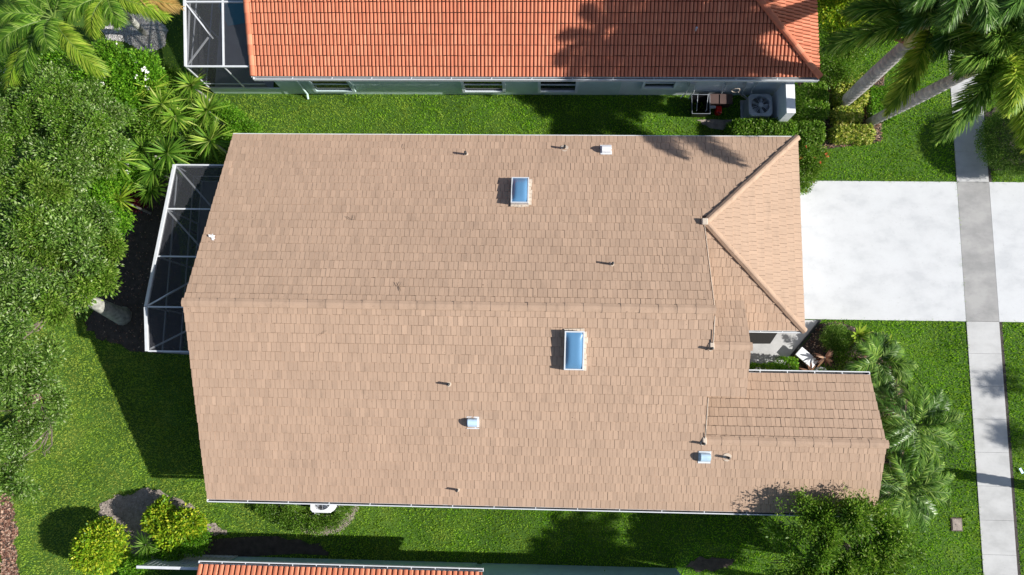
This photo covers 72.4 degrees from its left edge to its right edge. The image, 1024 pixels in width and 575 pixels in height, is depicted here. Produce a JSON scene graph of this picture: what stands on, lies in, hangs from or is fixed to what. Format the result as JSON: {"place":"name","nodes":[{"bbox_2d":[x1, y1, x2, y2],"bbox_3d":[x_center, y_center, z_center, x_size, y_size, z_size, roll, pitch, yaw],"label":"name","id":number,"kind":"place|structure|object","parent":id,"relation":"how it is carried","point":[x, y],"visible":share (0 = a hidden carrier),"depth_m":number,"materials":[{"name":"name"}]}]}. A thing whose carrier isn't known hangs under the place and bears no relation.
{"place":"outdoors","nodes":[
{"label":"outdoors","id":0,"kind":"place"},
{"bbox_2d":[85,163,183,353],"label":"shaded soil","id":1,"kind":"structure","parent":0,"point":[146,225],"depth_m":29.77,"materials":[{"name":"black soil"}]},
{"bbox_2d":[0,133,131,408],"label":"broad tree","id":2,"kind":"object","parent":1,"relation":"on","point":[40,201],"visible":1,"depth_m":24.21,"materials":[{"name":"green plant"}]},
{"bbox_2d":[103,147,144,182],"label":"spiky plant","id":3,"kind":"object","parent":1,"relation":"on","point":[121,162],"visible":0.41,"depth_m":27.70,"materials":[{"name":"green plant"}]},
{"bbox_2d":[102,181,150,218],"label":"spiky plant","id":4,"kind":"object","parent":1,"relation":"on","point":[120,198],"visible":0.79,"depth_m":27.89,"materials":[{"name":"green plant"}]},
{"bbox_2d":[125,191,148,213],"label":"maroon shrub","id":5,"kind":"object","parent":1,"relation":"on","point":[136,202],"visible":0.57,"depth_m":29.56,"materials":[{"name":"red plant"}]},
{"bbox_2d":[127,133,165,161],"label":"spiky plant","id":6,"kind":"object","parent":1,"relation":"on","point":[138,144],"visible":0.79,"depth_m":28.26,"materials":[{"name":"green plant"}]},
{"bbox_2d":[133,176,170,209],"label":"spiky plant","id":7,"kind":"object","parent":1,"relation":"on","point":[146,196],"visible":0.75,"depth_m":28.68,"materials":[{"name":"green plant"}]},
{"bbox_2d":[102,12,167,52],"bbox_3d":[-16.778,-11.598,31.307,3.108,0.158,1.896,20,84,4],"label":"pale gravel","id":8,"kind":"structure","parent":0,"point":[129,38],"depth_m":31.26,"materials":[{"name":"grey gravel"}]},
{"bbox_2d":[60,0,184,39],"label":"feather palm","id":9,"kind":"object","parent":8,"relation":"on","point":[116,11],"visible":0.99,"depth_m":26.65,"materials":[{"name":"green plant"}]},
{"bbox_2d":[197,557,483,574],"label":"house","id":10,"kind":"structure","parent":0,"point":[269,566],"depth_m":25.67,"materials":[{"name":"tile"}]},
{"bbox_2d":[0,0,1023,574],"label":"ground","id":11,"kind":"structure","parent":0,"point":[174,26],"depth_m":28.87,"materials":[{"name":"green plant"}]},
{"bbox_2d":[0,494,18,574],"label":"bark mulch","id":12,"kind":"object","parent":11,"relation":"on","point":[4,539],"visible":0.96,"depth_m":28.54,"materials":[{"name":"brown wood"}]},
{"bbox_2d":[0,342,74,506],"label":"sparse tree","id":13,"kind":"object","parent":11,"relation":"on","point":[16,438],"visible":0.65,"depth_m":25.18,"materials":[{"name":"green plant"}]},
{"bbox_2d":[0,0,110,100],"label":"feather palm","id":14,"kind":"object","parent":11,"relation":"on","point":[39,36],"visible":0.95,"depth_m":25.39,"materials":[{"name":"green plant"}]},
{"bbox_2d":[0,55,137,236],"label":"fine leaved tree","id":15,"kind":"object","parent":11,"relation":"on","point":[77,115],"visible":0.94,"depth_m":25.23,"materials":[{"name":"green plant"}]},
{"bbox_2d":[0,37,170,129],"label":"flowering shrub","id":16,"kind":"object","parent":11,"relation":"on","point":[134,66],"visible":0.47,"depth_m":28.16,"materials":[{"name":"green plant"}]},
{"bbox_2d":[67,516,132,574],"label":"ball topiary","id":17,"kind":"object","parent":11,"relation":"on","point":[98,540],"visible":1,"depth_m":26.86,"materials":[{"name":"green plant"}]},
{"bbox_2d":[65,155,162,249],"bbox_3d":[-16.304,-3.514,28.574,3.171,3.480,4.485,16,83,4],"label":"flowering shrub","id":18,"kind":"object","parent":11,"relation":"on","point":[97,191],"visible":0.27,"depth_m":27.72,"materials":[{"name":"green plant"}]},
{"bbox_2d":[133,75,173,103],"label":"spiky plant","id":19,"kind":"object","parent":11,"relation":"on","point":[144,90],"visible":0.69,"depth_m":28.50,"materials":[{"name":"green plant"}]},
{"bbox_2d":[134,150,180,192],"bbox_3d":[-14.420,-4.680,29.022,1.868,2.781,1.960,1,83,2],"label":"spiky plant","id":20,"kind":"object","parent":11,"relation":"on","point":[148,174],"visible":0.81,"depth_m":28.13,"materials":[{"name":"green plant"}]},
{"bbox_2d":[139,85,184,123],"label":"spiky plant","id":21,"kind":"object","parent":11,"relation":"on","point":[157,101],"visible":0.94,"depth_m":28.37,"materials":[{"name":"green plant"}]},
{"bbox_2d":[98,487,226,561],"bbox_3d":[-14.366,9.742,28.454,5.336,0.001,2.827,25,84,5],"label":"bare patch","id":22,"kind":"object","parent":11,"relation":"on","point":[126,515],"visible":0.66,"depth_m":28.58,"materials":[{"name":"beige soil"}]},
{"bbox_2d":[130,529,161,558],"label":"grassy plant","id":23,"kind":"object","parent":22,"relation":"on","point":[144,544],"visible":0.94,"depth_m":27.27,"materials":[{"name":"green plant"}]},
{"bbox_2d":[140,494,211,552],"bbox_3d":[-13.211,9.235,27.547,2.572,1.968,2.031,36,85,6],"label":"rounded bush","id":24,"kind":"object","parent":22,"relation":"on","point":[169,522],"visible":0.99,"depth_m":27.02,"materials":[{"name":"green plant"}]},
{"bbox_2d":[116,530,212,574],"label":"leafy shrub","id":25,"kind":"object","parent":11,"relation":"on","point":[135,561],"visible":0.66,"depth_m":27.23,"materials":[{"name":"green plant"}]},
{"bbox_2d":[142,131,197,178],"bbox_3d":[-13.677,-5.293,28.912,1.906,3.110,2.176,-27,82,-2],"label":"spiky plant","id":26,"kind":"object","parent":11,"relation":"on","point":[168,151],"visible":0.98,"depth_m":27.94,"materials":[{"name":"green plant"}]},
{"bbox_2d":[120,58,220,171],"bbox_3d":[-14.316,-7.095,29.414,3.461,2.622,4.732,-41,83,-3],"label":"leafy shrub","id":27,"kind":"object","parent":11,"relation":"on","point":[139,125],"visible":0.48,"depth_m":29.14,"materials":[{"name":"green plant"}]},
{"bbox_2d":[156,97,198,137],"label":"spiky plant","id":28,"kind":"object","parent":11,"relation":"on","point":[177,116],"visible":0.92,"depth_m":28.53,"materials":[{"name":"green plant"}]},
{"bbox_2d":[170,218,196,234],"bbox_3d":[-13.529,-2.420,29.117,0.668,1.945,0.724,1,83,2],"label":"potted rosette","id":29,"kind":"object","parent":11,"relation":"on","point":[180,227],"visible":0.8,"depth_m":28.43,"materials":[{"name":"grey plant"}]},
{"bbox_2d":[144,164,223,354],"bbox_3d":[-12.166,-1.107,28.011,2.775,3.697,7.485,1,83,2],"label":"screen enclosure","id":30,"kind":"object","parent":11,"relation":"on","point":[207,194],"visible":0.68,"depth_m":27.59,"materials":[{"name":"white metal"}]},
{"bbox_2d":[136,554,237,569],"bbox_3d":[-12.551,10.646,27.264,3.020,2.130,0.102,1,83,2],"label":"screen enclosure","id":31,"kind":"object","parent":11,"relation":"on","point":[187,563],"visible":0.62,"depth_m":26.85,"materials":[{"name":"white metal"}]},
{"bbox_2d":[171,68,211,102],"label":"spiky plant","id":32,"kind":"object","parent":11,"relation":"on","point":[190,83],"visible":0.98,"depth_m":29.10,"materials":[{"name":"green plant"}]},
{"bbox_2d":[187,91,229,131],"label":"spiky plant","id":33,"kind":"object","parent":11,"relation":"on","point":[206,106],"visible":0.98,"depth_m":29.03,"materials":[{"name":"green plant"}]},
{"bbox_2d":[185,116,237,163],"bbox_3d":[-12.190,-5.971,29.149,2.085,2.719,2.073,-34,83,-3],"label":"spiky plant","id":34,"kind":"object","parent":11,"relation":"on","point":[209,141],"visible":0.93,"depth_m":28.48,"materials":[{"name":"green plant"}]},
{"bbox_2d":[183,0,284,93],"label":"screen enclosure","id":35,"kind":"object","parent":11,"relation":"on","point":[232,71],"visible":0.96,"depth_m":30.75,"materials":[{"name":"white metal"}]},
{"bbox_2d":[218,0,244,25],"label":"pool water","id":36,"kind":"structure","parent":35,"relation":"in","point":[234,14],"depth_m":31.24,"materials":[{"name":"teal liquid"}]},
{"bbox_2d":[215,100,263,140],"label":"leafy shrub","id":37,"kind":"object","parent":11,"relation":"on","point":[228,117],"visible":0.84,"depth_m":29.90,"materials":[{"name":"green plant"}]},
{"bbox_2d":[201,536,328,558],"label":"side soil","id":38,"kind":"structure","parent":11,"relation":"on","point":[255,546],"depth_m":28.20,"materials":[{"name":"brown soil"}]},
{"bbox_2d":[253,503,358,537],"bbox_3d":[-8.297,9.135,28.006,4.342,0.821,1.700,1,83,2],"label":"ground cover bed","id":39,"kind":"object","parent":11,"relation":"on","point":[286,512],"visible":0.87,"depth_m":27.94,"materials":[{"name":"green plant"}]},
{"bbox_2d":[310,504,340,512],"bbox_3d":[-7.488,8.406,28.001,1.080,0.855,1.200,1,83,2],"label":"air conditioner","id":40,"kind":"object","parent":11,"relation":"on","point":[322,508],"visible":0.19,"depth_m":27.57,"materials":[{"name":"metal"}]},
{"bbox_2d":[300,505,358,536],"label":"edging litter","id":41,"kind":"object","parent":11,"relation":"on","point":[350,516],"visible":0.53,"depth_m":28.18,"materials":[{"name":"beige gravel"}]},
{"bbox_2d":[243,0,822,98],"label":"orange roofed house","id":42,"kind":"structure","parent":11,"relation":"on","point":[588,47],"depth_m":27.54,"materials":[{"name":"tile"}]},
{"bbox_2d":[305,76,355,92],"bbox_3d":[-7.624,-8.552,29.468,1.790,1.390,0.126,1,83,2],"label":"window","id":43,"kind":"structure","parent":42,"relation":"in","point":[317,86],"depth_m":29.65,"materials":[{"name":"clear glass"}]},
{"bbox_2d":[460,81,505,92],"bbox_3d":[-1.204,-8.470,29.240,1.840,1.390,0.126,1,83,2],"label":"window","id":44,"kind":"structure","parent":42,"relation":"in","point":[467,86],"depth_m":29.48,"materials":[{"name":"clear glass"}]},
{"bbox_2d":[538,82,578,92],"bbox_3d":[1.919,-8.431,29.129,1.690,1.390,0.126,1,83,2],"label":"window","id":45,"kind":"structure","parent":42,"relation":"in","point":[543,87],"depth_m":29.41,"materials":[{"name":"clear glass"}]},
{"bbox_2d":[641,82,678,89],"bbox_3d":[6.084,-8.406,28.768,1.440,1.020,0.126,1,83,2],"label":"window","id":46,"kind":"structure","parent":42,"relation":"in","point":[645,85],"depth_m":29.05,"materials":[{"name":"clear glass"}]},
{"bbox_2d":[181,133,888,516],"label":"tan roofed house","id":47,"kind":"structure","parent":11,"relation":"on","point":[561,321],"depth_m":25.07,"materials":[{"name":"tile"}]},
{"bbox_2d":[480,563,680,574],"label":"courtyard wall","id":48,"kind":"structure","parent":11,"relation":"on","point":[510,569],"depth_m":27.03,"materials":[{"name":"teal paint"}]},
{"bbox_2d":[691,94,709,116],"bbox_3d":[7.940,-7.671,29.622,0.769,0.771,0.858,1,83,2],"label":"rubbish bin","id":49,"kind":"object","parent":11,"relation":"on","point":[702,98],"visible":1,"depth_m":29.64,"materials":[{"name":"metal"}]},
{"bbox_2d":[685,556,734,571],"bbox_3d":[7.772,10.883,27.525,1.963,0.001,0.618,1,83,2],"label":"patch","id":50,"kind":"object","parent":11,"relation":"on","point":[700,564],"visible":1,"depth_m":27.52,"materials":[{"name":"soil"}]},
{"bbox_2d":[698,119,733,129],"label":"hedge mulch","id":51,"kind":"object","parent":11,"relation":"on","point":[715,123],"visible":0.71,"depth_m":29.87,"materials":[{"name":"soil"}]},
{"bbox_2d":[714,106,721,114],"bbox_3d":[8.774,-7.490,29.737,0.260,0.439,0.446,1,83,2],"label":"fuel can","id":52,"kind":"object","parent":11,"relation":"on","point":[718,110],"visible":0.95,"depth_m":29.65,"materials":[{"name":"red plastic"}]},
{"bbox_2d":[710,94,732,107],"bbox_3d":[8.817,-7.920,29.729,0.964,0.565,0.437,1,83,2],"label":"storage box","id":53,"kind":"object","parent":11,"relation":"on","point":[724,100],"visible":0.92,"depth_m":29.49,"materials":[{"name":"brown plastic"}]},
{"bbox_2d":[740,94,772,118],"bbox_3d":[10.306,-7.560,29.429,1.133,1.005,1.253,1,83,2],"label":"air conditioner","id":54,"kind":"object","parent":11,"relation":"on","point":[754,106],"visible":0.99,"depth_m":29.02,"materials":[{"name":"metal"}]},
{"bbox_2d":[723,117,799,135],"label":"clipped hedge","id":55,"kind":"object","parent":11,"relation":"on","point":[746,125],"visible":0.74,"depth_m":28.87,"materials":[{"name":"green plant"}]},
{"bbox_2d":[771,82,795,129],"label":"wing wall","id":56,"kind":"structure","parent":11,"relation":"on","point":[783,102],"depth_m":28.27,"materials":[{"name":"white paint"}]},
{"bbox_2d":[749,320,818,369],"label":"front walk","id":57,"kind":"structure","parent":11,"relation":"on","point":[784,344],"depth_m":28.56,"materials":[{"name":"concrete"}]},
{"bbox_2d":[749,330,776,343],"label":"entry porch paving","id":58,"kind":"object","parent":57,"relation":"on","point":[761,338],"visible":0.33,"depth_m":28.62,"materials":[{"name":"grey concrete"}]},
{"bbox_2d":[749,356,798,369],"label":"court hedge","id":59,"kind":"object","parent":57,"relation":"on","point":[775,365],"visible":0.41,"depth_m":27.58,"materials":[{"name":"green plant"}]},
{"bbox_2d":[790,320,821,357],"bbox_3d":[11.945,2.095,28.536,0.070,0.120,2.026,41,86,6],"label":"bed edging","id":60,"kind":"object","parent":11,"relation":"on","point":[806,337],"visible":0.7,"depth_m":28.49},
{"bbox_2d":[798,142,831,194],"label":"red flowered shrub","id":61,"kind":"object","parent":11,"relation":"on","point":[810,174],"visible":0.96,"depth_m":28.86,"materials":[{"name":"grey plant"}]},
{"bbox_2d":[797,75,883,149],"bbox_3d":[13.987,-7.487,29.773,3.760,0.001,3.402,1,83,2],"label":"mulch bed","id":62,"kind":"object","parent":11,"relation":"on","point":[864,117],"visible":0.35,"depth_m":29.71,"materials":[{"name":"soil"}]},
{"bbox_2d":[796,120,826,148],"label":"clipped hedge","id":63,"kind":"object","parent":62,"relation":"on","point":[807,136],"visible":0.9,"depth_m":28.99,"materials":[{"name":"green plant"}]},
{"bbox_2d":[795,80,829,121],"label":"clipped hedge","id":64,"kind":"object","parent":62,"relation":"on","point":[807,102],"visible":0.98,"depth_m":29.19,"materials":[{"name":"green plant"}]},
{"bbox_2d":[829,105,863,126],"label":"clipped hedge","id":65,"kind":"object","parent":62,"relation":"on","point":[847,114],"visible":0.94,"depth_m":29.19,"materials":[{"name":"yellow plant"}]},
{"bbox_2d":[829,87,869,107],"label":"clipped hedge","id":66,"kind":"object","parent":62,"relation":"on","point":[839,93],"visible":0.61,"depth_m":29.32,"materials":[{"name":"yellow plant"}]},
{"bbox_2d":[830,72,872,89],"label":"clipped hedge","id":67,"kind":"object","parent":62,"relation":"on","point":[847,84],"visible":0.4,"depth_m":29.37,"materials":[{"name":"yellow plant"}]},
{"bbox_2d":[827,123,876,146],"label":"clipped hedge","id":68,"kind":"object","parent":62,"relation":"on","point":[848,134],"visible":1,"depth_m":29.08,"materials":[{"name":"yellow plant"}]},
{"bbox_2d":[866,84,901,122],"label":"clipped hedge","id":69,"kind":"object","parent":62,"relation":"on","point":[877,91],"visible":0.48,"depth_m":29.49,"materials":[{"name":"green plant"}]},
{"bbox_2d":[865,0,1023,153],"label":"foxtail palm","id":70,"kind":"object","parent":62,"relation":"on","point":[990,59],"visible":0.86,"depth_m":21.07,"materials":[{"name":"green plant"}]},
{"bbox_2d":[759,484,929,574],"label":"bushy tree","id":71,"kind":"object","parent":11,"relation":"on","point":[885,534],"visible":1,"depth_m":24.21,"materials":[{"name":"green plant"}]},
{"bbox_2d":[816,0,872,32],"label":"yellow bush","id":72,"kind":"object","parent":11,"relation":"on","point":[828,7],"visible":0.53,"depth_m":28.36,"materials":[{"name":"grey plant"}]},
{"bbox_2d":[817,11,871,88],"bbox_3d":[13.564,-10.043,29.273,2.555,1.799,3.449,-33,83,-3],"label":"leafy shrub","id":73,"kind":"object","parent":11,"relation":"on","point":[832,63],"visible":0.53,"depth_m":29.06,"materials":[{"name":"green plant"}]},
{"bbox_2d":[788,322,909,503],"bbox_3d":[13.870,4.981,28.129,4.520,0.001,7.533,-20,82,-1],"label":"planting bed","id":74,"kind":"object","parent":11,"relation":"on","point":[821,350],"visible":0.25,"depth_m":28.48,"materials":[{"name":"soil"}]},
{"bbox_2d":[795,347,817,367],"bbox_3d":[11.824,2.842,28.262,0.840,0.455,0.420,42,86,6],"label":"stone bench","id":75,"kind":"object","parent":74,"relation":"on","point":[804,356],"visible":0.98,"depth_m":28.04,"materials":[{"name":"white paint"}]},
{"bbox_2d":[800,362,815,370],"bbox_3d":[11.788,3.418,27.925,0.765,1.084,0.728,-24,82,-1],"label":"bromeliad","id":76,"kind":"object","parent":74,"relation":"on","point":[810,368],"visible":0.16,"depth_m":27.71,"materials":[{"name":"pink plant"}]},
{"bbox_2d":[813,348,832,366],"bbox_3d":[12.399,2.824,27.992,0.842,1.066,0.776,1,83,2],"label":"bromeliad","id":77,"kind":"object","parent":74,"relation":"on","point":[822,358],"visible":1,"depth_m":27.76,"materials":[{"name":"brown plant"}]},
{"bbox_2d":[815,322,855,356],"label":"round shrub","id":78,"kind":"object","parent":74,"relation":"on","point":[828,335],"visible":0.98,"depth_m":27.99,"materials":[{"name":"green plant"}]},
{"bbox_2d":[847,322,873,344],"bbox_3d":[13.868,1.922,28.064,1.004,1.063,1.145,42,86,6],"label":"cordyline","id":79,"kind":"object","parent":74,"relation":"on","point":[858,335],"visible":0.8,"depth_m":27.86,"materials":[{"name":"green plant"}]},
{"bbox_2d":[813,336,911,523],"bbox_3d":[14.132,5.443,27.492,2.644,1.246,7.562,-21,82,-1],"label":"ground shrub","id":80,"kind":"object","parent":74,"relation":"on","point":[844,358],"visible":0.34,"depth_m":27.78,"materials":[{"name":"green plant"}]},
{"bbox_2d":[843,331,918,393],"bbox_3d":[14.275,3.001,27.570,2.590,1.686,2.621,-34,83,-3],"label":"clumping palm","id":81,"kind":"object","parent":74,"relation":"on","point":[880,370],"visible":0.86,"depth_m":27.11,"materials":[{"name":"green plant"}]},
{"bbox_2d":[870,372,909,424],"bbox_3d":[14.363,4.322,27.438,2.174,1.596,2.198,1,83,2],"label":"clumping palm","id":82,"kind":"object","parent":74,"relation":"on","point":[898,380],"visible":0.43,"depth_m":26.96,"materials":[{"name":"green plant"}]},
{"bbox_2d":[878,446,954,532],"bbox_3d":[14.636,7.564,26.435,3.484,2.716,3.260,1,83,2],"label":"clumping palm","id":83,"kind":"object","parent":74,"relation":"on","point":[898,487],"visible":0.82,"depth_m":25.53,"materials":[{"name":"green plant"}]},
{"bbox_2d":[873,381,964,475],"bbox_3d":[15.073,5.379,26.681,3.512,2.771,3.613,1,83,2],"label":"clumping palm","id":84,"kind":"object","parent":74,"relation":"on","point":[927,423],"visible":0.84,"depth_m":25.88,"materials":[{"name":"green plant"}]},
{"bbox_2d":[817,0,1014,118],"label":"foxtail palm","id":85,"kind":"object","parent":11,"relation":"on","point":[891,14],"visible":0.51,"depth_m":22.59,"materials":[{"name":"green plant"}]},
{"bbox_2d":[902,0,1001,34],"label":"shade palm","id":86,"kind":"object","parent":11,"relation":"on","point":[981,10],"visible":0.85,"depth_m":20.05,"materials":[{"name":"green plant"}]},
{"bbox_2d":[950,517,962,530],"bbox_3d":[17.411,9.281,27.427,0.440,0.112,0.520,1,83,2],"label":"valve box","id":87,"kind":"object","parent":11,"relation":"on","point":[955,523],"visible":1,"depth_m":27.39,"materials":[{"name":"beige concrete"}]},
{"bbox_2d":[896,0,1023,85],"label":"foxtail palm","id":88,"kind":"object","parent":11,"relation":"on","point":[940,44],"visible":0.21,"depth_m":22.16,"materials":[{"name":"green plant"}]},
{"bbox_2d":[957,182,998,321],"bbox_3d":[19.158,-1.503,28.842,1.300,0.110,5.810,1,83,2],"label":"sidewalk crossing","id":89,"kind":"object","parent":11,"relation":"on","point":[978,260],"visible":1,"depth_m":28.78,"materials":[{"name":"grey concrete"}]},
{"bbox_2d":[973,109,1023,178],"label":"round hedge","id":90,"kind":"object","parent":11,"relation":"on","point":[998,156],"visible":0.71,"depth_m":28.07,"materials":[{"name":"green plant"}]},
{"bbox_2d":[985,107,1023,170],"bbox_3d":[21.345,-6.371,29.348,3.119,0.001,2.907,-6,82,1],"label":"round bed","id":91,"kind":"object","parent":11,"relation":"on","point":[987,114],"visible":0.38,"depth_m":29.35,"materials":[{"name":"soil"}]},
{"bbox_2d":[987,0,1023,44],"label":"shade palm","id":92,"kind":"object","parent":11,"relation":"on","point":[1010,7],"visible":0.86,"depth_m":19.89,"materials":[{"name":"green plant"}]},
{"bbox_2d":[989,182,1023,321],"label":"driveway apron","id":93,"kind":"object","parent":11,"relation":"on","point":[1007,205],"visible":1,"depth_m":28.77,"materials":[{"name":"concrete"}]},
{"bbox_2d":[800,181,965,320],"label":"driveway","id":94,"kind":"structure","parent":0,"point":[880,250],"depth_m":28.91,"materials":[{"name":"concrete"}]},
{"bbox_2d":[947,50,1020,574],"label":"sidewalk","id":95,"kind":"structure","parent":0,"point":[998,544],"depth_m":27.87,"materials":[{"name":"concrete"}]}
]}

